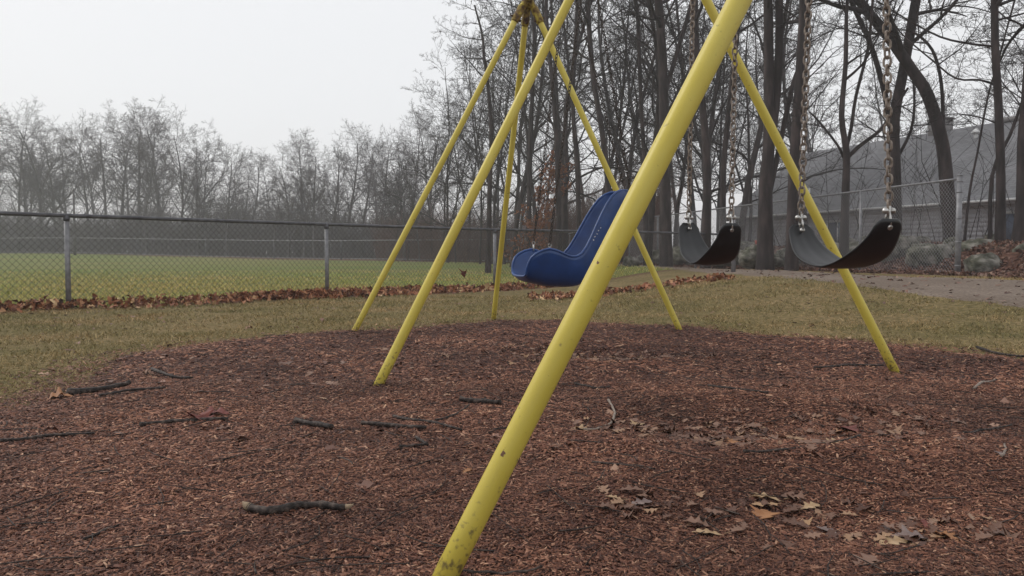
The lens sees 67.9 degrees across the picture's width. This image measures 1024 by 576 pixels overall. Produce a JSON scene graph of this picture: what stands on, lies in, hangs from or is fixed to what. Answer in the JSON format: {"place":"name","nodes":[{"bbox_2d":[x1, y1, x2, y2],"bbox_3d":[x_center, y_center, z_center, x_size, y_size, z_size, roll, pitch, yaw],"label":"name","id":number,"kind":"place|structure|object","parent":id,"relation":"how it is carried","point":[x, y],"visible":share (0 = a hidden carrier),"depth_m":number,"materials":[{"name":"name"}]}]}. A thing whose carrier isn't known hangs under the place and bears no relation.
{"place":"outdoors","nodes":[
{"label":"outdoors","id":0,"kind":"place"},
{"bbox_2d":[0,264,669,309],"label":"field grass","id":1,"kind":"structure","parent":0,"point":[125,292],"depth_m":19.06,"materials":[{"name":"green plant"}]},
{"bbox_2d":[0,244,1023,410],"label":"ground","id":2,"kind":"structure","parent":0,"point":[623,281],"depth_m":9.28,"materials":[{"name":"green plant"}]},
{"bbox_2d":[0,95,45,251],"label":"bare tree","id":3,"kind":"object","parent":2,"relation":"on","point":[18,197],"visible":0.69,"depth_m":82.09,"materials":[{"name":"grey plant"}]},
{"bbox_2d":[0,129,60,243],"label":"bare tree","id":4,"kind":"object","parent":2,"relation":"on","point":[25,210],"visible":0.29,"depth_m":84.75,"materials":[{"name":"grey plant"}]},
{"bbox_2d":[0,122,91,245],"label":"bare tree","id":5,"kind":"object","parent":2,"relation":"on","point":[55,198],"visible":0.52,"depth_m":81.88,"materials":[{"name":"grey plant"}]},
{"bbox_2d":[13,116,84,253],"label":"bare tree","id":6,"kind":"object","parent":2,"relation":"on","point":[49,168],"visible":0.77,"depth_m":81.27,"materials":[{"name":"grey plant"}]},
{"bbox_2d":[0,98,132,251],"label":"bare tree","id":7,"kind":"object","parent":2,"relation":"on","point":[44,171],"visible":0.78,"depth_m":80.28,"materials":[{"name":"grey plant"}]},
{"bbox_2d":[49,120,103,245],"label":"bare tree","id":8,"kind":"object","parent":2,"relation":"on","point":[84,189],"visible":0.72,"depth_m":82.12,"materials":[{"name":"grey plant"}]},
{"bbox_2d":[65,108,124,252],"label":"bare tree","id":9,"kind":"object","parent":2,"relation":"on","point":[102,184],"visible":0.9,"depth_m":78.98,"materials":[{"name":"grey plant"}]},
{"bbox_2d":[54,108,142,224],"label":"bare tree","id":10,"kind":"object","parent":2,"relation":"on","point":[93,209],"visible":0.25,"depth_m":102.34,"materials":[{"name":"grey plant"}]},
{"bbox_2d":[76,101,151,252],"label":"bare tree","id":11,"kind":"object","parent":2,"relation":"on","point":[124,172],"visible":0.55,"depth_m":81.22,"materials":[{"name":"grey plant"}]},
{"bbox_2d":[85,95,179,254],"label":"bare tree","id":12,"kind":"object","parent":2,"relation":"on","point":[139,188],"visible":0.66,"depth_m":79.70,"materials":[{"name":"grey plant"}]},
{"bbox_2d":[104,105,193,253],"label":"bare tree","id":13,"kind":"object","parent":2,"relation":"on","point":[149,189],"visible":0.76,"depth_m":77.79,"materials":[{"name":"grey plant"}]},
{"bbox_2d":[122,97,192,253],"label":"bare tree","id":14,"kind":"object","parent":2,"relation":"on","point":[155,177],"visible":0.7,"depth_m":78.59,"materials":[{"name":"grey plant"}]},
{"bbox_2d":[163,156,218,255],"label":"bare tree","id":15,"kind":"object","parent":2,"relation":"on","point":[200,205],"visible":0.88,"depth_m":74.90,"materials":[{"name":"grey plant"}]},
{"bbox_2d":[160,121,227,254],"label":"bare tree","id":16,"kind":"object","parent":2,"relation":"on","point":[202,181],"visible":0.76,"depth_m":76.09,"materials":[{"name":"grey plant"}]},
{"bbox_2d":[153,103,257,254],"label":"bare tree","id":17,"kind":"object","parent":2,"relation":"on","point":[222,174],"visible":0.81,"depth_m":75.29,"materials":[{"name":"grey plant"}]},
{"bbox_2d":[0,171,449,258],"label":"thicket","id":18,"kind":"object","parent":2,"relation":"on","point":[94,232],"visible":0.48,"depth_m":77.77,"materials":[{"name":"grey plant"}]},
{"bbox_2d":[210,139,254,255],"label":"bare tree","id":19,"kind":"object","parent":2,"relation":"on","point":[229,187],"visible":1,"depth_m":74.18,"materials":[{"name":"grey plant"}]},
{"bbox_2d":[72,190,404,260],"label":"overhead line","id":20,"kind":"object","parent":2,"relation":"on","point":[74,234],"visible":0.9,"depth_m":62.12,"materials":[{"name":"grey metal"}]},
{"bbox_2d":[233,150,283,256],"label":"bare tree","id":21,"kind":"object","parent":2,"relation":"on","point":[258,201],"visible":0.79,"depth_m":75.98,"materials":[{"name":"grey plant"}]},
{"bbox_2d":[0,281,552,312],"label":"leaf drift","id":22,"kind":"object","parent":2,"relation":"on","point":[243,297],"visible":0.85,"depth_m":11.85,"materials":[{"name":"brown plant"}]},
{"bbox_2d":[0,232,575,261],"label":"field fence","id":23,"kind":"object","parent":2,"relation":"on","point":[274,257],"visible":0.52,"depth_m":65.31,"materials":[{"name":"metal"}]},
{"bbox_2d":[272,141,330,257],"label":"bare tree","id":24,"kind":"object","parent":2,"relation":"on","point":[303,213],"visible":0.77,"depth_m":71.01,"materials":[{"name":"grey plant"}]},
{"bbox_2d":[256,140,347,257],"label":"bare tree","id":25,"kind":"object","parent":2,"relation":"on","point":[291,203],"visible":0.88,"depth_m":70.48,"materials":[{"name":"grey plant"}]},
{"bbox_2d":[285,128,337,257],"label":"bare tree","id":26,"kind":"object","parent":2,"relation":"on","point":[313,206],"visible":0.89,"depth_m":70.15,"materials":[{"name":"grey plant"}]},
{"bbox_2d":[286,135,355,217],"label":"bare tree","id":27,"kind":"object","parent":2,"relation":"on","point":[331,178],"visible":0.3,"depth_m":99.83,"materials":[{"name":"grey plant"}]},
{"bbox_2d":[309,147,360,257],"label":"bare tree","id":28,"kind":"object","parent":2,"relation":"on","point":[336,203],"visible":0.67,"depth_m":73.29,"materials":[{"name":"grey plant"}]},
{"bbox_2d":[327,118,387,257],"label":"bare tree","id":29,"kind":"object","parent":2,"relation":"on","point":[350,183],"visible":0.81,"depth_m":72.47,"materials":[{"name":"grey plant"}]},
{"bbox_2d":[0,211,718,304],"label":"fence","id":30,"kind":"object","parent":2,"relation":"on","point":[67,236],"visible":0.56,"depth_m":11.92,"materials":[{"name":"metal"}]},
{"bbox_2d":[342,138,391,257],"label":"bare tree","id":31,"kind":"object","parent":2,"relation":"on","point":[364,211],"visible":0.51,"depth_m":72.97,"materials":[{"name":"grey plant"}]},
{"bbox_2d":[334,121,421,224],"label":"bare tree","id":32,"kind":"object","parent":2,"relation":"on","point":[365,174],"visible":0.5,"depth_m":70.09,"materials":[{"name":"grey plant"}]},
{"bbox_2d":[361,126,427,258],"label":"bare tree","id":33,"kind":"object","parent":2,"relation":"on","point":[393,183],"visible":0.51,"depth_m":67.00,"materials":[{"name":"grey plant"}]},
{"bbox_2d":[386,146,435,260],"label":"bare tree","id":34,"kind":"object","parent":2,"relation":"on","point":[392,181],"visible":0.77,"depth_m":56.58,"materials":[{"name":"grey plant"}]},
{"bbox_2d":[392,98,457,255],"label":"bare tree","id":35,"kind":"object","parent":2,"relation":"on","point":[422,145],"visible":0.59,"depth_m":56.58,"materials":[{"name":"grey plant"}]},
{"bbox_2d":[390,97,459,220],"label":"bare tree","id":36,"kind":"object","parent":2,"relation":"on","point":[424,129],"visible":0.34,"depth_m":67.27,"materials":[{"name":"grey plant"}]},
{"bbox_2d":[378,29,514,262],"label":"bare tree","id":37,"kind":"object","parent":2,"relation":"on","point":[448,161],"visible":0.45,"depth_m":50.55,"materials":[{"name":"grey plant"}]},
{"bbox_2d":[410,101,496,262],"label":"bare tree","id":38,"kind":"object","parent":2,"relation":"on","point":[463,193],"visible":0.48,"depth_m":49.61,"materials":[{"name":"grey plant"}]},
{"bbox_2d":[427,56,513,258],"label":"bare tree","id":39,"kind":"object","parent":2,"relation":"on","point":[449,87],"visible":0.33,"depth_m":52.90,"materials":[{"name":"brown plant"}]},
{"bbox_2d":[435,22,517,263],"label":"bare tree","id":40,"kind":"object","parent":2,"relation":"on","point":[480,194],"visible":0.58,"depth_m":45.31,"materials":[{"name":"brown plant"}]},
{"bbox_2d":[431,0,533,272],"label":"bare tree","id":41,"kind":"object","parent":2,"relation":"on","point":[489,202],"visible":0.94,"depth_m":29.83,"materials":[{"name":"brown plant"}]},
{"bbox_2d":[441,0,547,263],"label":"bare tree","id":42,"kind":"object","parent":2,"relation":"on","point":[494,198],"visible":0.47,"depth_m":46.56,"materials":[{"name":"brown plant"}]},
{"bbox_2d":[444,0,570,263],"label":"bare tree","id":43,"kind":"object","parent":2,"relation":"on","point":[503,187],"visible":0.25,"depth_m":46.06,"materials":[{"name":"brown plant"}]},
{"bbox_2d":[435,0,587,248],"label":"bare tree","id":44,"kind":"object","parent":2,"relation":"on","point":[520,180],"visible":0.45,"depth_m":39.63,"materials":[{"name":"brown plant"}]},
{"bbox_2d":[0,318,1023,575],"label":"mulch","id":45,"kind":"object","parent":2,"relation":"on","point":[670,348],"visible":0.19,"depth_m":2.59,"materials":[{"name":"brown wood"}]},
{"bbox_2d":[66,380,130,395],"bbox_3d":[-2.073,0.508,3.836,0.076,0.049,0.306,2,3,42],"label":"fallen stick","id":46,"kind":"object","parent":45,"relation":"on","point":[73,391],"visible":0.94,"depth_m":3.81,"materials":[{"name":"brown wood"}]},
{"bbox_2d":[242,500,353,514],"bbox_3d":[-0.584,0.596,2.071,0.301,0.030,0.053,0,2,-9],"label":"fallen stick","id":47,"kind":"object","parent":45,"relation":"on","point":[267,510],"visible":1,"depth_m":2.07,"materials":[{"name":"brown wood"}]},
{"bbox_2d":[0,282,1019,499],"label":"lawn leaves","id":48,"kind":"object","parent":45,"relation":"on","point":[368,483],"visible":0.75,"depth_m":4.02,"materials":[{"name":"brown plant"}]},
{"bbox_2d":[0,321,1023,575],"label":"twig litter","id":49,"kind":"object","parent":45,"relation":"on","point":[488,453],"visible":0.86,"depth_m":2.44,"materials":[{"name":"brown wood"}]},
{"bbox_2d":[108,339,1020,566],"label":"pit leaves","id":50,"kind":"object","parent":45,"relation":"on","point":[994,526],"visible":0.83,"depth_m":2.28,"materials":[{"name":"brown plant"}]},
{"bbox_2d":[352,0,899,575],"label":"swing frame","id":51,"kind":"object","parent":45,"relation":"on","point":[622,230],"visible":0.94,"depth_m":1.71,"materials":[{"name":"yellow paint"}]},
{"bbox_2d":[511,0,630,286],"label":"bucket swing","id":52,"kind":"object","parent":51,"relation":"hanging from","point":[569,266],"visible":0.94,"depth_m":5.46,"materials":[{"name":"blue plastic"}]},
{"bbox_2d":[679,0,741,264],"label":"belt swing","id":53,"kind":"object","parent":51,"relation":"hanging from","point":[724,248],"visible":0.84,"depth_m":3.63,"materials":[{"name":"black rubber"}]},
{"bbox_2d":[788,0,901,268],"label":"belt swing","id":54,"kind":"object","parent":51,"relation":"hanging from","point":[878,243],"visible":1,"depth_m":2.68,"materials":[{"name":"black rubber"}]},
{"bbox_2d":[413,0,610,266],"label":"bare tree","id":55,"kind":"object","parent":2,"relation":"on","point":[539,106],"visible":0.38,"depth_m":39.17,"materials":[{"name":"brown plant"}]},
{"bbox_2d":[480,0,568,245],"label":"bare tree","id":56,"kind":"object","parent":2,"relation":"on","point":[530,152],"visible":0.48,"depth_m":33.67,"materials":[{"name":"brown plant"}]},
{"bbox_2d":[362,124,689,262],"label":"wood thicket","id":57,"kind":"object","parent":2,"relation":"on","point":[585,208],"visible":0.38,"depth_m":52.52,"materials":[{"name":"plant"}]},
{"bbox_2d":[491,150,574,259],"bbox_3d":[0.962,-3.092,30.627,2.551,4.937,2.827,-2,3,-34],"label":"leafy sapling","id":58,"kind":"object","parent":2,"relation":"on","point":[551,172],"visible":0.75,"depth_m":30.40,"materials":[{"name":"brown plant"}]},
{"bbox_2d":[469,0,598,253],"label":"bare tree","id":59,"kind":"object","parent":2,"relation":"on","point":[518,170],"visible":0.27,"depth_m":44.15,"materials":[{"name":"brown plant"}]},
{"bbox_2d":[517,0,573,250],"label":"bare tree","id":60,"kind":"object","parent":2,"relation":"on","point":[557,156],"visible":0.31,"depth_m":29.72,"materials":[{"name":"brown plant"}]},
{"bbox_2d":[498,6,598,252],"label":"bare tree","id":61,"kind":"object","parent":2,"relation":"on","point":[520,226],"visible":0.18,"depth_m":48.71,"materials":[{"name":"brown plant"}]},
{"bbox_2d":[507,3,608,202],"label":"bare tree","id":62,"kind":"object","parent":2,"relation":"on","point":[569,141],"visible":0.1,"depth_m":57.29,"materials":[{"name":"brown plant"}]},
{"bbox_2d":[483,0,651,214],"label":"bare tree","id":63,"kind":"object","parent":2,"relation":"on","point":[557,80],"visible":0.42,"depth_m":39.91,"materials":[{"name":"brown plant"}]},
{"bbox_2d":[526,0,610,192],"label":"bare tree","id":64,"kind":"object","parent":2,"relation":"on","point":[587,17],"visible":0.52,"depth_m":26.69,"materials":[{"name":"brown plant"}]},
{"bbox_2d":[535,0,601,229],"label":"bare tree","id":65,"kind":"object","parent":2,"relation":"on","point":[577,177],"visible":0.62,"depth_m":27.73,"materials":[{"name":"brown plant"}]},
{"bbox_2d":[492,0,649,251],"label":"bare tree","id":66,"kind":"object","parent":2,"relation":"on","point":[565,196],"visible":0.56,"depth_m":31.82,"materials":[{"name":"brown plant"}]},
{"bbox_2d":[516,0,673,200],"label":"bare tree","id":67,"kind":"object","parent":2,"relation":"on","point":[620,101],"visible":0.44,"depth_m":33.75,"materials":[{"name":"brown plant"}]},
{"bbox_2d":[530,0,711,187],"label":"bare tree","id":68,"kind":"object","parent":2,"relation":"on","point":[600,49],"visible":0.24,"depth_m":45.75,"materials":[{"name":"brown plant"}]},
{"bbox_2d":[527,272,734,300],"bbox_3d":[2.029,-0.011,13.215,4.271,0.516,2.180,-1,3,-27],"label":"leaf patch","id":69,"kind":"object","parent":2,"relation":"on","point":[645,286],"visible":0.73,"depth_m":13.01,"materials":[{"name":"brown plant"}]},
{"bbox_2d":[634,0,648,265],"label":"bare tree","id":70,"kind":"object","parent":2,"relation":"on","point":[645,215],"visible":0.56,"depth_m":26.71,"materials":[{"name":"brown plant"}]},
{"bbox_2d":[575,0,721,262],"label":"bare tree","id":71,"kind":"object","parent":2,"relation":"on","point":[632,146],"visible":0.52,"depth_m":31.91,"materials":[{"name":"brown plant"}]},
{"bbox_2d":[615,0,690,266],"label":"bare tree","id":72,"kind":"object","parent":2,"relation":"on","point":[664,75],"visible":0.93,"depth_m":24.67,"materials":[{"name":"brown plant"}]},
{"bbox_2d":[543,0,773,259],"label":"bare tree","id":73,"kind":"object","parent":2,"relation":"on","point":[651,214],"visible":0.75,"depth_m":26.54,"materials":[{"name":"brown plant"}]},
{"bbox_2d":[561,0,763,224],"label":"bare tree","id":74,"kind":"object","parent":2,"relation":"on","point":[686,165],"visible":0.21,"depth_m":33.86,"materials":[{"name":"brown plant"}]},
{"bbox_2d":[634,0,760,246],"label":"bare tree","id":75,"kind":"object","parent":2,"relation":"on","point":[682,178],"visible":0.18,"depth_m":38.01,"materials":[{"name":"brown plant"}]},
{"bbox_2d":[607,0,789,201],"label":"bare tree","id":76,"kind":"object","parent":2,"relation":"on","point":[695,179],"visible":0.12,"depth_m":39.45,"materials":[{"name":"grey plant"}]},
{"bbox_2d":[633,20,763,219],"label":"bare tree","id":77,"kind":"object","parent":2,"relation":"on","point":[712,182],"visible":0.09,"depth_m":50.05,"materials":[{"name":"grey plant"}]},
{"bbox_2d":[691,0,710,267],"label":"bare tree","id":78,"kind":"object","parent":2,"relation":"on","point":[706,212],"visible":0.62,"depth_m":21.77,"materials":[{"name":"brown plant"}]},
{"bbox_2d":[603,0,840,235],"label":"bare tree","id":79,"kind":"object","parent":2,"relation":"on","point":[716,91],"visible":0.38,"depth_m":32.11,"materials":[{"name":"brown plant"}]},
{"bbox_2d":[625,0,824,236],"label":"bare tree","id":80,"kind":"object","parent":2,"relation":"on","point":[717,165],"visible":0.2,"depth_m":39.63,"materials":[{"name":"brown plant"}]},
{"bbox_2d":[738,244,756,268],"bbox_3d":[6.775,-0.861,20.995,1.048,0.734,0.686,1,4,0],"label":"boulder","id":81,"kind":"object","parent":2,"relation":"on","point":[747,257],"visible":0.53,"depth_m":20.81,"materials":[{"name":"stone"}]},
{"bbox_2d":[649,0,855,241],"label":"bare tree","id":82,"kind":"object","parent":2,"relation":"on","point":[749,137],"visible":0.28,"depth_m":35.53,"materials":[{"name":"brown plant"}]},
{"bbox_2d":[635,0,873,241],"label":"bare tree","id":83,"kind":"object","parent":2,"relation":"on","point":[747,185],"visible":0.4,"depth_m":28.62,"materials":[{"name":"brown plant"}]},
{"bbox_2d":[720,0,814,227],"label":"bare tree","id":84,"kind":"object","parent":2,"relation":"on","point":[724,162],"visible":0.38,"depth_m":23.77,"materials":[{"name":"brown plant"}]},
{"bbox_2d":[751,0,810,269],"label":"bare tree","id":85,"kind":"object","parent":2,"relation":"on","point":[773,72],"visible":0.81,"depth_m":19.26,"materials":[{"name":"brown plant"}]},
{"bbox_2d":[745,0,817,270],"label":"bare tree","id":86,"kind":"object","parent":2,"relation":"on","point":[791,261],"visible":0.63,"depth_m":18.29,"materials":[{"name":"brown plant"}]},
{"bbox_2d":[629,174,962,271],"bbox_3d":[6.616,-1.377,22.597,0.114,2.250,16.813,-1,2,-13],"label":"tall fence","id":87,"kind":"object","parent":2,"relation":"on","point":[958,218],"visible":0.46,"depth_m":16.48,"materials":[{"name":"metal"}]},
{"bbox_2d":[744,0,874,153],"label":"bare tree","id":88,"kind":"object","parent":2,"relation":"on","point":[808,143],"visible":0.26,"depth_m":56.41,"materials":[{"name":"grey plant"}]},
{"bbox_2d":[711,0,914,225],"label":"bare tree","id":89,"kind":"object","parent":2,"relation":"on","point":[784,78],"visible":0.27,"depth_m":36.10,"materials":[{"name":"brown plant"}]},
{"bbox_2d":[619,238,1023,277],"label":"bank leaves","id":90,"kind":"object","parent":2,"relation":"on","point":[1016,273],"visible":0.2,"depth_m":15.49,"materials":[{"name":"brown plant"}]},
{"bbox_2d":[672,193,1012,246],"bbox_3d":[14.511,-2.640,30.925,15.706,2.308,31.876,0,2,-7],"label":"bank brush","id":91,"kind":"object","parent":2,"relation":"on","point":[979,219],"visible":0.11,"depth_m":24.55,"materials":[{"name":"plant"}]},
{"bbox_2d":[777,0,945,256],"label":"bare tree","id":92,"kind":"object","parent":2,"relation":"on","point":[846,153],"visible":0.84,"depth_m":17.83,"materials":[{"name":"brown plant"}]},
{"bbox_2d":[726,116,1018,245],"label":"house","id":93,"kind":"structure","parent":2,"relation":"on","point":[960,147],"depth_m":35.07,"materials":[{"name":"grey"}]},
{"bbox_2d":[832,18,927,145],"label":"bare tree","id":94,"kind":"object","parent":2,"relation":"on","point":[878,104],"visible":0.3,"depth_m":59.77,"materials":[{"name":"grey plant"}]},
{"bbox_2d":[741,80,1019,245],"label":"bank saplings","id":95,"kind":"object","parent":2,"relation":"on","point":[917,169],"visible":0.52,"depth_m":20.41,"materials":[{"name":"plant"}]},
{"bbox_2d":[773,0,1012,240],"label":"bare tree","id":96,"kind":"object","parent":2,"relation":"on","point":[912,71],"visible":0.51,"depth_m":18.73,"materials":[{"name":"brown plant"}]},
{"bbox_2d":[790,0,1022,234],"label":"bare tree","id":97,"kind":"object","parent":2,"relation":"on","point":[895,152],"visible":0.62,"depth_m":19.75,"materials":[{"name":"brown plant"}]},
{"bbox_2d":[905,242,954,266],"bbox_3d":[9.088,-0.642,16.394,1.210,0.719,0.951,-3,-4,0],"label":"boulder","id":98,"kind":"object","parent":2,"relation":"on","point":[929,254],"visible":0.37,"depth_m":16.02,"materials":[{"name":"stone"}]},
{"bbox_2d":[847,0,1023,240],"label":"bare tree","id":99,"kind":"object","parent":2,"relation":"on","point":[1000,217],"visible":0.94,"depth_m":16.32,"materials":[{"name":"brown plant"}]},
{"bbox_2d":[937,0,1023,126],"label":"bare tree","id":100,"kind":"object","parent":2,"relation":"on","point":[1010,91],"visible":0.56,"depth_m":36.81,"materials":[{"name":"brown plant"}]},
{"bbox_2d":[963,252,1002,272],"bbox_3d":[9.096,-0.365,14.596,0.742,0.629,0.582,-5,-5,0],"label":"boulder","id":101,"kind":"object","parent":2,"relation":"on","point":[981,262],"visible":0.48,"depth_m":14.44,"materials":[{"name":"stone"}]},
{"bbox_2d":[943,0,1023,240],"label":"bare tree","id":102,"kind":"object","parent":2,"relation":"on","point":[972,176],"visible":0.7,"depth_m":17.33,"materials":[{"name":"brown plant"}]},
{"bbox_2d":[952,0,1023,241],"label":"bare tree","id":103,"kind":"object","parent":2,"relation":"on","point":[1018,230],"visible":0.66,"depth_m":15.69,"materials":[{"name":"brown plant"}]},
{"bbox_2d":[985,38,1021,238],"bbox_3d":[11.829,-4.349,17.105,2.473,6.984,1.724,1,3,22],"label":"bare tree","id":104,"kind":"object","parent":2,"relation":"on","point":[990,215],"visible":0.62,"depth_m":16.89,"materials":[{"name":"brown plant"}]},
{"bbox_2d":[0,0,1023,252],"label":"sky","id":105,"kind":"structure","parent":0,"point":[259,71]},
{"bbox_2d":[618,264,1023,307],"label":"path","id":106,"kind":"structure","parent":0,"point":[964,290],"depth_m":10.82,"materials":[{"name":"grey concrete"}]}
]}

